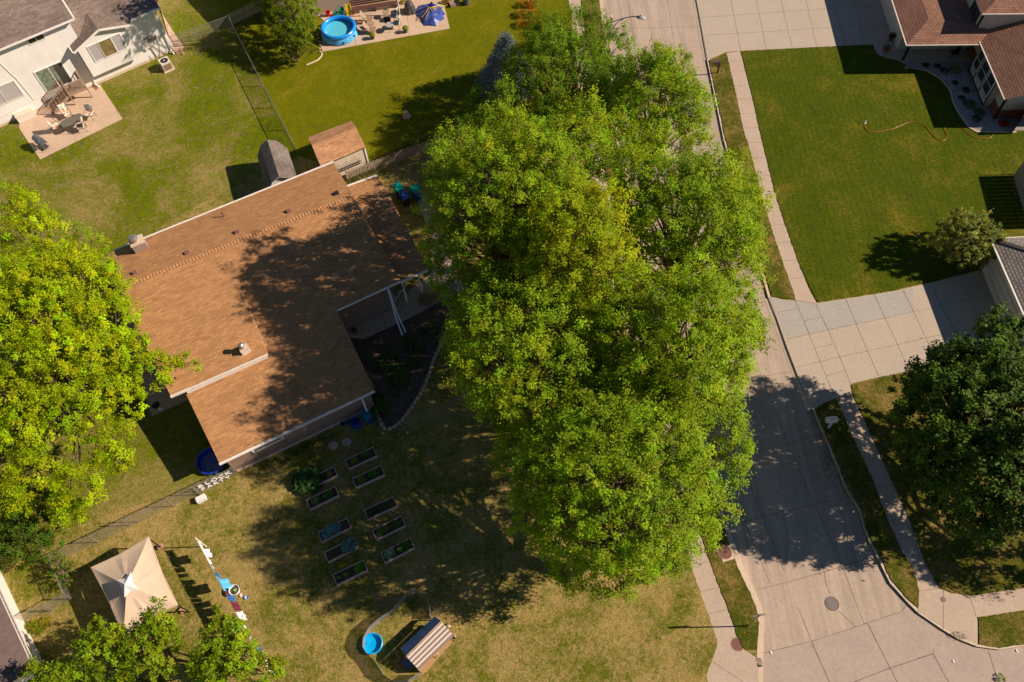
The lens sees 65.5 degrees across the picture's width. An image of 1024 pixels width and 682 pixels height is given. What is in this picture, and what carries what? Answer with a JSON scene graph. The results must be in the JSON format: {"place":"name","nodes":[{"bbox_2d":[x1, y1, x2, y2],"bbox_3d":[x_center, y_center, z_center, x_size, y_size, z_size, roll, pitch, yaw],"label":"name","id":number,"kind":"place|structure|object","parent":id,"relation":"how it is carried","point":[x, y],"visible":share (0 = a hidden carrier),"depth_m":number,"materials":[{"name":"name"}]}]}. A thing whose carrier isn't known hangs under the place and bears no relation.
{"place":"outdoors","nodes":[
{"label":"outdoors","id":0,"kind":"place"},
{"bbox_2d":[0,327,231,533],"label":"lawn side","id":1,"kind":"structure","parent":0,"point":[169,445],"depth_m":48.63,"materials":[{"name":"green plant"}]},
{"bbox_2d":[0,179,202,530],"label":"tree","id":2,"kind":"object","parent":1,"relation":"on","point":[69,378],"visible":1,"depth_m":42.54,"materials":[{"name":"green plant"}]},
{"bbox_2d":[126,313,186,415],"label":"side walk","id":3,"kind":"structure","parent":1,"relation":"on","point":[164,399],"depth_m":50.81,"materials":[{"name":"concrete"}]},
{"bbox_2d":[196,447,225,474],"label":"wading pool","id":4,"kind":"structure","parent":1,"relation":"on","point":[207,462],"depth_m":48.26,"materials":[{"name":"blue plastic"}]},
{"bbox_2d":[0,0,296,283],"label":"lawn","id":5,"kind":"structure","parent":0,"point":[200,123],"depth_m":61.92,"materials":[{"name":"green plant"}]},
{"bbox_2d":[19,85,121,158],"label":"patio slab","id":6,"kind":"structure","parent":5,"relation":"on","point":[105,113],"depth_m":63.46,"materials":[{"name":"concrete"}]},
{"bbox_2d":[13,107,35,122],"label":"deck box","id":7,"kind":"object","parent":6,"relation":"on","point":[23,115],"visible":1,"depth_m":63.37,"materials":[{"name":"plastic"}]},
{"bbox_2d":[32,134,51,151],"bbox_3d":[-36.433,-15.320,61.625,1.210,1.050,0.595,31,65,18],"label":"barbecue grill","id":8,"kind":"object","parent":6,"relation":"on","point":[39,140],"visible":1,"depth_m":61.33,"materials":[{"name":"grey metal"}]},
{"bbox_2d":[42,70,92,114],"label":"wooden deck","id":9,"kind":"structure","parent":6,"relation":"on","point":[77,86],"depth_m":63.80,"materials":[{"name":"brown wood"}]},
{"bbox_2d":[60,113,85,133],"bbox_3d":[-34.596,-17.144,62.837,1.788,0.712,0.988,-34,64,-17],"label":"patio table","id":10,"kind":"object","parent":6,"relation":"on","point":[70,121],"visible":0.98,"depth_m":62.52,"materials":[{"name":"grey glass"}]},
{"bbox_2d":[158,56,174,73],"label":"air conditioner","id":11,"kind":"object","parent":5,"relation":"on","point":[167,66],"visible":1,"depth_m":65.81,"materials":[{"name":"metal"}]},
{"bbox_2d":[157,0,183,53],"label":"side gravel","id":12,"kind":"structure","parent":5,"relation":"on","point":[170,32],"depth_m":68.34,"materials":[{"name":"gravel"}]},
{"bbox_2d":[170,16,230,46],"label":"chain link fence","id":13,"kind":"object","parent":5,"relation":"on","point":[195,28],"visible":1,"depth_m":67.77,"materials":[{"name":"silver metal"}]},
{"bbox_2d":[0,0,717,681],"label":"lawn front","id":14,"kind":"structure","parent":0,"point":[488,590],"depth_m":44.81,"materials":[{"name":"green plant"}]},
{"bbox_2d":[0,571,47,681],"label":"slate roof house","id":15,"kind":"structure","parent":14,"relation":"on","point":[17,647],"depth_m":40.93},
{"bbox_2d":[0,490,74,572],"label":"shrub","id":16,"kind":"object","parent":14,"relation":"on","point":[17,529],"visible":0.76,"depth_m":43.84,"materials":[{"name":"green plant"}]},
{"bbox_2d":[14,594,72,620],"bbox_3d":[-25.750,14.727,43.627,2.888,1.260,0.190,-24,62,-12],"label":"chain link fence","id":17,"kind":"object","parent":14,"relation":"on","point":[60,598],"visible":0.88,"depth_m":43.53,"materials":[{"name":"silver metal"}]},
{"bbox_2d":[15,653,88,681],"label":"tree","id":18,"kind":"object","parent":14,"relation":"on","point":[35,667],"visible":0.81,"depth_m":38.35,"materials":[{"name":"green plant"}]},
{"bbox_2d":[43,555,76,589],"bbox_3d":[-25.096,12.792,44.511,2.197,1.763,1.590,37,67,21],"label":"bush","id":19,"kind":"object","parent":14,"relation":"on","point":[64,572],"visible":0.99,"depth_m":44.32,"materials":[{"name":"green plant"}]},
{"bbox_2d":[58,613,139,681],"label":"tree","id":20,"kind":"object","parent":14,"relation":"on","point":[109,637],"visible":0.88,"depth_m":38.77,"materials":[{"name":"green plant"}]},
{"bbox_2d":[91,537,189,640],"bbox_3d":[-20.355,13.381,43.161,3.246,3.100,4.527,-30,63,-15],"label":"canopy tent","id":21,"kind":"object","parent":14,"relation":"on","point":[131,580],"visible":0.89,"depth_m":42.55,"materials":[{"name":"beige fabric"}]},
{"bbox_2d":[48,467,236,560],"bbox_3d":[-21.256,10.080,46.222,10.738,1.260,0.256,-26,62,-13],"label":"chain link fence","id":22,"kind":"object","parent":14,"relation":"on","point":[139,513],"visible":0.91,"depth_m":46.02,"materials":[{"name":"silver metal"}]},
{"bbox_2d":[110,596,184,681],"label":"tree","id":23,"kind":"object","parent":14,"relation":"on","point":[157,659],"visible":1,"depth_m":38.72,"materials":[{"name":"green plant"}]},
{"bbox_2d":[182,603,288,681],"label":"tree","id":24,"kind":"object","parent":14,"relation":"on","point":[228,647],"visible":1,"depth_m":38.53,"materials":[{"name":"green plant"}]},
{"bbox_2d":[257,140,296,186],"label":"gambrel shed","id":25,"kind":"structure","parent":14,"relation":"on","point":[275,162],"depth_m":57.74,"materials":[{"name":"grey"}]},
{"bbox_2d":[306,486,339,510],"bbox_3d":[-11.129,9.271,46.885,1.840,0.302,0.660,-25,62,-12],"label":"planter box","id":26,"kind":"object","parent":14,"relation":"on","point":[323,501],"visible":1,"depth_m":46.80,"materials":[{"name":"grey wood"}]},
{"bbox_2d":[314,466,338,486],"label":"planter box","id":27,"kind":"object","parent":14,"relation":"on","point":[333,476],"visible":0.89,"depth_m":47.53,"materials":[{"name":"grey wood"}]},
{"bbox_2d":[290,464,324,494],"bbox_3d":[-12.161,8.154,47.290,2.110,0.680,1.953,-3,59,0],"label":"squash plant","id":28,"kind":"object","parent":27,"relation":"on","point":[306,477],"visible":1,"depth_m":47.17,"materials":[{"name":"green plant"}]},
{"bbox_2d":[318,518,351,542],"bbox_3d":[-10.204,10.921,45.886,1.840,0.302,0.660,-25,62,-12],"label":"planter box","id":29,"kind":"object","parent":14,"relation":"on","point":[346,525],"visible":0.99,"depth_m":45.80,"materials":[{"name":"grey wood"}]},
{"bbox_2d":[321,522,341,538],"bbox_3d":[-10.363,10.810,45.604,1.283,0.374,0.844,-25,62,-12],"label":"vegetable plant","id":30,"kind":"object","parent":29,"relation":"on","point":[332,528],"visible":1,"depth_m":45.59,"materials":[{"name":"green plant"}]},
{"bbox_2d":[324,537,358,562],"bbox_3d":[-9.692,11.909,45.289,1.840,0.302,0.660,-25,62,-12],"label":"planter box","id":31,"kind":"object","parent":14,"relation":"on","point":[334,553],"visible":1,"depth_m":45.15,"materials":[{"name":"grey wood"}]},
{"bbox_2d":[340,537,357,552],"bbox_3d":[-9.246,11.546,45.138,1.032,0.363,0.967,-3,59,0],"label":"vegetable plant","id":32,"kind":"object","parent":31,"relation":"in","point":[348,546],"visible":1,"depth_m":45.09,"materials":[{"name":"green plant"}]},
{"bbox_2d":[333,560,368,585],"bbox_3d":[-9.046,13.006,44.624,1.840,0.302,0.660,-24,62,-12],"label":"planter box","id":33,"kind":"object","parent":14,"relation":"on","point":[352,573],"visible":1,"depth_m":44.52,"materials":[{"name":"grey wood"}]},
{"bbox_2d":[345,447,377,469],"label":"planter box","id":34,"kind":"object","parent":14,"relation":"on","point":[362,461],"visible":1,"depth_m":47.99,"materials":[{"name":"grey wood"}]},
{"bbox_2d":[352,465,384,488],"bbox_3d":[-8.534,8.127,47.478,1.840,0.302,0.660,-24,62,-12],"label":"planter box","id":35,"kind":"object","parent":14,"relation":"on","point":[368,480],"visible":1,"depth_m":47.38,"materials":[{"name":"grey wood"}]},
{"bbox_2d":[362,633,382,654],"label":"wading pool","id":36,"kind":"structure","parent":14,"relation":"on","point":[373,643],"depth_m":42.75,"materials":[{"name":"blue plastic"}]},
{"bbox_2d":[364,496,397,520],"bbox_3d":[-7.642,9.789,46.473,1.840,0.302,0.660,-24,62,-12],"label":"planter box","id":37,"kind":"object","parent":14,"relation":"on","point":[383,511],"visible":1,"depth_m":46.37,"materials":[{"name":"grey wood"}]},
{"bbox_2d":[372,516,405,540],"bbox_3d":[-7.076,10.804,45.859,1.840,0.302,0.660,-25,62,-12],"label":"planter box","id":38,"kind":"object","parent":14,"relation":"on","point":[392,530],"visible":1,"depth_m":45.75,"materials":[{"name":"grey wood"}]},
{"bbox_2d":[345,136,442,180],"bbox_3d":[-8.781,-13.810,59.965,7.907,1.130,0.117,-24,62,-12],"label":"picket fence","id":39,"kind":"object","parent":14,"relation":"on","point":[395,157],"visible":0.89,"depth_m":59.83,"materials":[{"name":"grey wood"}]},
{"bbox_2d":[362,590,431,681],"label":"net pen","id":40,"kind":"object","parent":14,"relation":"on","point":[371,627],"visible":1,"depth_m":43.07,"materials":[{"name":"grey plastic"}]},
{"bbox_2d":[381,538,414,563],"bbox_3d":[-6.470,11.918,45.184,1.840,0.302,0.660,-25,62,-13],"label":"planter box","id":41,"kind":"object","parent":14,"relation":"on","point":[398,554],"visible":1,"depth_m":45.07,"materials":[{"name":"grey wood"}]},
{"bbox_2d":[351,297,456,427],"bbox_3d":[-5.900,1.184,51.621,8.049,0.001,7.209,-24,62,-12],"label":"mulch bed","id":42,"kind":"object","parent":14,"relation":"on","point":[368,349],"visible":0.65,"depth_m":51.92,"materials":[{"name":"brown soil"}]},
{"bbox_2d":[398,190,409,207],"bbox_3d":[-7.789,-10.275,57.779,0.620,1.062,0.755,-27,62,-13],"label":"wheeled bin","id":43,"kind":"object","parent":14,"relation":"on","point":[404,196],"visible":1,"depth_m":57.43,"materials":[{"name":"blue"}]},
{"bbox_2d":[347,191,463,338],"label":"porch walk","id":44,"kind":"structure","parent":14,"relation":"on","point":[411,307],"depth_m":53.76,"materials":[{"name":"concrete"}]},
{"bbox_2d":[400,616,454,672],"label":"chicken coop","id":45,"kind":"structure","parent":14,"relation":"on","point":[432,637],"depth_m":41.75,"materials":[{"name":"beige"}]},
{"bbox_2d":[420,638,453,673],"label":"straw litter","id":46,"kind":"object","parent":14,"relation":"on","point":[427,665],"visible":0.54,"depth_m":42.34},
{"bbox_2d":[434,250,599,447],"bbox_3d":[0.442,1.095,43.725,9.707,13.618,10.263,-3,59,0],"label":"tree","id":47,"kind":"object","parent":14,"relation":"on","point":[477,349],"visible":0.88,"depth_m":39.68,"materials":[{"name":"green plant"}]},
{"bbox_2d":[410,80,630,311],"bbox_3d":[0.166,-8.183,47.996,12.823,15.676,16.231,18,62,12],"label":"tree","id":48,"kind":"object","parent":14,"relation":"on","point":[497,226],"visible":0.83,"depth_m":43.03,"materials":[{"name":"green plant"}]},
{"bbox_2d":[448,0,640,159],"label":"tree","id":49,"kind":"object","parent":14,"relation":"on","point":[561,38],"visible":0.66,"depth_m":54.74,"materials":[{"name":"green plant"}]},
{"bbox_2d":[505,164,644,335],"bbox_3d":[3.227,-3.307,44.740,8.155,16.183,8.915,21,62,13],"label":"tree","id":50,"kind":"object","parent":14,"relation":"on","point":[590,217],"visible":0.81,"depth_m":39.71,"materials":[{"name":"green plant"}]},
{"bbox_2d":[479,334,757,606],"bbox_3d":[5.590,6.570,40.456,14.408,13.426,12.868,-3,59,0],"label":"tree","id":51,"kind":"object","parent":14,"relation":"on","point":[591,511],"visible":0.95,"depth_m":37.17,"materials":[{"name":"green plant"}]},
{"bbox_2d":[582,254,776,439],"bbox_3d":[9.349,1.174,42.636,11.751,14.940,10.000,-3,59,0],"label":"tree","id":52,"kind":"object","parent":14,"relation":"on","point":[665,332],"visible":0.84,"depth_m":38.66,"materials":[{"name":"green plant"}]},
{"bbox_2d":[228,0,576,170],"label":"lawn","id":53,"kind":"structure","parent":0,"point":[373,92],"depth_m":65.28,"materials":[{"name":"green plant"}]},
{"bbox_2d":[229,0,267,24],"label":"picket fence","id":54,"kind":"object","parent":53,"relation":"on","point":[248,11],"visible":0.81,"depth_m":68.90,"materials":[{"name":"grey metal"}]},
{"bbox_2d":[249,0,322,52],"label":"tree","id":55,"kind":"object","parent":53,"relation":"on","point":[269,13],"visible":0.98,"depth_m":63.78,"materials":[{"name":"green plant"}]},
{"bbox_2d":[273,25,316,62],"bbox_3d":[-17.833,-24.118,64.889,3.392,3.676,3.192,-21,61,-10],"label":"shrub","id":56,"kind":"object","parent":53,"relation":"on","point":[292,53],"visible":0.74,"depth_m":64.30,"materials":[{"name":"green plant"}]},
{"bbox_2d":[272,0,375,23],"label":"tan house","id":57,"kind":"structure","parent":53,"relation":"on","point":[332,5],"depth_m":68.94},
{"bbox_2d":[308,121,369,176],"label":"tan roof shed","id":58,"kind":"structure","parent":53,"relation":"on","point":[342,147],"depth_m":58.68,"materials":[{"name":"brown wood"}]},
{"bbox_2d":[318,0,449,51],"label":"patio slab","id":59,"kind":"structure","parent":53,"relation":"on","point":[414,24],"depth_m":68.31,"materials":[{"name":"concrete"}]},
{"bbox_2d":[320,15,357,45],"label":"swimming pool","id":60,"kind":"structure","parent":59,"relation":"on","point":[340,30],"depth_m":67.53,"materials":[{"name":"blue plastic"}]},
{"bbox_2d":[349,0,398,14],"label":"board bench","id":61,"kind":"object","parent":59,"relation":"on","point":[359,2],"visible":0.92,"depth_m":69.04,"materials":[{"name":"wood"}]},
{"bbox_2d":[404,0,415,15],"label":"covered grill","id":62,"kind":"object","parent":59,"relation":"on","point":[409,8],"visible":1,"depth_m":68.59,"materials":[{"name":"fabric"}]},
{"bbox_2d":[416,2,444,25],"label":"patio umbrella","id":63,"kind":"object","parent":59,"relation":"on","point":[434,17],"visible":1,"depth_m":68.50,"materials":[{"name":"fabric"}]},
{"bbox_2d":[473,31,538,103],"bbox_3d":[-0.503,-21.832,62.145,5.662,5.870,5.739,-3,59,0],"label":"spruce","id":64,"kind":"object","parent":53,"relation":"on","point":[490,72],"visible":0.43,"depth_m":61.92,"materials":[{"name":"blue plant"}]},
{"bbox_2d":[569,0,758,681],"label":"sidewalk","id":65,"kind":"structure","parent":0,"point":[729,663],"depth_m":42.83,"materials":[{"name":"concrete"}]},
{"bbox_2d":[581,0,758,674],"bbox_3d":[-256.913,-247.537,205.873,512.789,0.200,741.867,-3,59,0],"label":"yard","id":66,"kind":"structure","parent":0,"point":[753,652],"depth_m":42.16,"materials":[{"name":"plant"}]},
{"bbox_2d":[0,0,174,126],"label":"white house","id":67,"kind":"structure","parent":66,"relation":"on","point":[45,45],"depth_m":62.55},
{"bbox_2d":[0,80,24,105],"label":"window","id":68,"kind":"structure","parent":67,"relation":"in","point":[9,91],"depth_m":61.94,"materials":[{"name":"glass"}]},
{"bbox_2d":[33,61,72,92],"bbox_3d":[-36.309,-20.919,63.063,2.200,2.060,0.050,-32,64,-16],"label":"sliding door","id":69,"kind":"structure","parent":67,"relation":"in","point":[45,76],"depth_m":62.98,"materials":[{"name":"white paint"}]},
{"bbox_2d":[87,42,105,62],"bbox_3d":[-32.946,-22.867,63.073,0.890,1.520,0.050,-32,64,-16],"label":"window","id":70,"kind":"structure","parent":67,"relation":"in","point":[94,49],"depth_m":63.07,"materials":[{"name":"white paint"}]},
{"bbox_2d":[97,37,118,57],"bbox_3d":[-32.169,-23.357,63.337,1.100,1.520,0.050,-32,64,-16],"label":"window","id":71,"kind":"structure","parent":67,"relation":"in","point":[107,46],"depth_m":63.35,"materials":[{"name":"white paint"}]},
{"bbox_2d":[110,33,127,51],"bbox_3d":[-31.421,-23.828,63.591,0.820,1.520,0.050,-32,64,-16],"label":"window","id":72,"kind":"structure","parent":67,"relation":"in","point":[119,43],"depth_m":63.60,"materials":[{"name":"white paint"}]},
{"bbox_2d":[227,15,296,153],"bbox_3d":[-20.395,-21.087,64.528,0.056,1.260,16.956,-25,62,-12],"label":"chain link fence","id":73,"kind":"object","parent":66,"relation":"on","point":[262,85],"visible":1,"depth_m":64.00,"materials":[{"name":"silver metal"}]},
{"bbox_2d":[113,161,427,472],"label":"brown house","id":74,"kind":"structure","parent":66,"relation":"on","point":[262,302],"depth_m":50.06,"materials":[{"name":"brown"}]},
{"bbox_2d":[571,34,722,195],"bbox_3d":[8.079,-12.815,52.244,12.430,12.631,9.804,-31,63,-15],"label":"tree","id":75,"kind":"object","parent":66,"relation":"on","point":[658,71],"visible":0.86,"depth_m":48.88,"materials":[{"name":"green plant"}]},
{"bbox_2d":[717,545,734,561],"bbox_3d":[12.031,11.948,44.760,0.850,0.001,0.842,-14,60,-6],"label":"cover apron","id":76,"kind":"object","parent":66,"relation":"on","point":[733,556],"visible":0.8,"depth_m":44.66,"materials":[{"name":"concrete"}]},
{"bbox_2d":[718,546,731,559],"bbox_3d":[11.987,11.903,44.777,0.806,0.006,0.806,-3,59,0],"label":"manhole cover","id":77,"kind":"object","parent":76,"relation":"on","point":[725,553],"visible":0.91,"depth_m":44.77,"materials":[{"name":"metal"}]},
{"bbox_2d":[692,0,710,60],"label":"apron","id":78,"kind":"object","parent":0,"point":[699,30],"visible":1,"depth_m":67.22,"materials":[{"name":"concrete"}]},
{"bbox_2d":[697,0,892,58],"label":"driveway","id":79,"kind":"structure","parent":0,"point":[738,25],"depth_m":67.19,"materials":[{"name":"concrete"}]},
{"bbox_2d":[603,0,1023,681],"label":"road","id":80,"kind":"structure","parent":0,"point":[801,544],"depth_m":46.25,"materials":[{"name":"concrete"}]},
{"bbox_2d":[599,0,763,681],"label":"kerb","id":81,"kind":"structure","parent":80,"relation":"on","point":[754,598],"depth_m":43.94,"materials":[{"name":"concrete"}]},
{"bbox_2d":[807,412,844,491],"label":"leaf litter","id":82,"kind":"object","parent":80,"relation":"on","point":[824,453],"visible":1,"depth_m":47.67,"materials":[{"name":"brown"}]},
{"bbox_2d":[824,596,838,610],"bbox_3d":[17.433,14.314,43.373,0.784,0.010,0.784,-3,59,0],"label":"manhole cover","id":83,"kind":"object","parent":80,"relation":"on","point":[831,604],"visible":1,"depth_m":43.37,"materials":[{"name":"metal"}]},
{"bbox_2d":[696,0,1023,649],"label":"kerb","id":84,"kind":"structure","parent":80,"relation":"on","point":[869,539],"depth_m":46.03,"materials":[{"name":"concrete"}]},
{"bbox_2d":[763,606,1023,681],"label":"road intersection","id":85,"kind":"structure","parent":80,"relation":"attached to","point":[906,635],"depth_m":41.88,"materials":[{"name":"concrete"}]},
{"bbox_2d":[696,2,1023,649],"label":"yard","id":86,"kind":"structure","parent":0,"point":[810,290],"depth_m":48.88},
{"bbox_2d":[709,53,793,298],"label":"verge","id":87,"kind":"structure","parent":86,"relation":"attached to","point":[733,130],"depth_m":60.53,"materials":[{"name":"green plant"}]},
{"bbox_2d":[603,136,785,322],"bbox_3d":[10.380,-6.420,47.638,11.295,13.965,12.651,-3,59,0],"label":"tree","id":88,"kind":"object","parent":87,"relation":"on","point":[699,186],"visible":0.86,"depth_m":43.39,"materials":[{"name":"green plant"}]},
{"bbox_2d":[815,399,918,606],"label":"verge","id":89,"kind":"structure","parent":86,"relation":"attached to","point":[858,481],"depth_m":46.16,"materials":[{"name":"green plant"}]},
{"bbox_2d":[873,40,970,62],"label":"porch slab","id":90,"kind":"structure","parent":86,"relation":"on","point":[923,55],"depth_m":64.81,"materials":[{"name":"concrete"}]},
{"bbox_2d":[851,365,1023,595],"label":"lawn corner","id":91,"kind":"object","parent":86,"relation":"attached to","point":[964,564],"visible":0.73,"depth_m":44.83,"materials":[{"name":"green plant"}]},
{"bbox_2d":[883,299,1023,550],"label":"tree","id":92,"kind":"object","parent":91,"relation":"on","point":[987,443],"visible":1,"depth_m":40.38,"materials":[{"name":"green plant"}]},
{"bbox_2d":[880,0,1023,118],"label":"two storey house","id":93,"kind":"structure","parent":86,"relation":"on","point":[988,35],"depth_m":61.59,"materials":[{"name":"beige"}]},
{"bbox_2d":[969,0,980,22],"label":"window","id":94,"kind":"structure","parent":93,"relation":"in","point":[974,9],"depth_m":61.97,"materials":[{"name":"brown"}]},
{"bbox_2d":[972,49,984,71],"bbox_3d":[36.491,-21.959,62.162,0.060,1.620,0.970,0,60,2],"label":"window","id":95,"kind":"structure","parent":93,"relation":"in","point":[980,57],"depth_m":62.27,"materials":[{"name":"glass"}]},
{"bbox_2d":[976,58,989,84],"bbox_3d":[36.466,-20.860,61.516,0.060,1.620,1.220,0,60,2],"label":"window","id":96,"kind":"structure","parent":93,"relation":"in","point":[984,69],"depth_m":61.58,"materials":[{"name":"glass"}]},
{"bbox_2d":[981,71,995,96],"bbox_3d":[36.439,-19.653,60.807,0.060,1.620,1.220,0,60,2],"label":"window","id":97,"kind":"structure","parent":93,"relation":"in","point":[989,82],"depth_m":60.89,"materials":[{"name":"glass"}]},
{"bbox_2d":[904,66,1016,132],"bbox_3d":[34.420,-18.656,62.076,2.550,0.110,9.908,-31,63,-15],"label":"gravel bed edging","id":98,"kind":"object","parent":86,"relation":"on","point":[947,86],"visible":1,"depth_m":61.50,"materials":[{"name":"concrete"}]},
{"bbox_2d":[904,61,1023,130],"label":"gravel bed","id":99,"kind":"object","parent":86,"relation":"on","point":[965,65],"visible":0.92,"depth_m":61.92,"materials":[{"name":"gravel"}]},
{"bbox_2d":[978,611,1023,647],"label":"lawn bottom corner","id":100,"kind":"object","parent":86,"relation":"attached to","point":[1002,630],"visible":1,"depth_m":42.32,"materials":[{"name":"green plant"}]},
{"bbox_2d":[982,236,1023,347],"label":"garage","id":101,"kind":"structure","parent":86,"relation":"on","point":[1004,275],"depth_m":51.33,"materials":[{"name":"white"}]},
{"bbox_2d":[985,261,1022,332],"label":"garage door","id":102,"kind":"structure","parent":101,"relation":"in","point":[995,268],"depth_m":51.96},
{"bbox_2d":[726,51,1023,643],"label":"sidewalk","id":103,"kind":"structure","parent":0,"point":[958,613],"depth_m":46.63,"materials":[{"name":"concrete"}]},
{"bbox_2d":[741,45,1023,301],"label":"lawn","id":104,"kind":"structure","parent":0,"point":[862,209],"depth_m":58.95,"materials":[{"name":"green plant"}]},
{"bbox_2d":[925,206,1007,268],"bbox_3d":[30.277,-6.954,53.090,5.107,4.053,4.598,-3,59,0],"label":"bush","id":105,"kind":"object","parent":104,"relation":"on","point":[961,248],"visible":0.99,"depth_m":52.34,"materials":[{"name":"green plant"}]},
{"bbox_2d":[1013,162,1023,210],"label":"board fence","id":106,"kind":"object","parent":104,"relation":"on","point":[1018,175],"visible":1,"depth_m":57.09,"materials":[{"name":"grey wood"}]},
{"bbox_2d":[769,270,1006,408],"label":"driveway","id":107,"kind":"structure","parent":0,"point":[834,363],"depth_m":51.58,"materials":[{"name":"concrete"}]},
{"bbox_2d":[764,297,815,409],"bbox_3d":[17.845,0.661,51.322,0.645,0.126,8.352,-9,60,-3],"label":"apron","id":108,"kind":"object","parent":107,"relation":"attached to","point":[792,368],"visible":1,"depth_m":51.12,"materials":[{"name":"concrete"}]},
{"bbox_2d":[770,288,913,338],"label":"driveway grey slabs","id":109,"kind":"structure","parent":107,"relation":"attached to","point":[837,314],"depth_m":52.67,"materials":[{"name":"concrete"}]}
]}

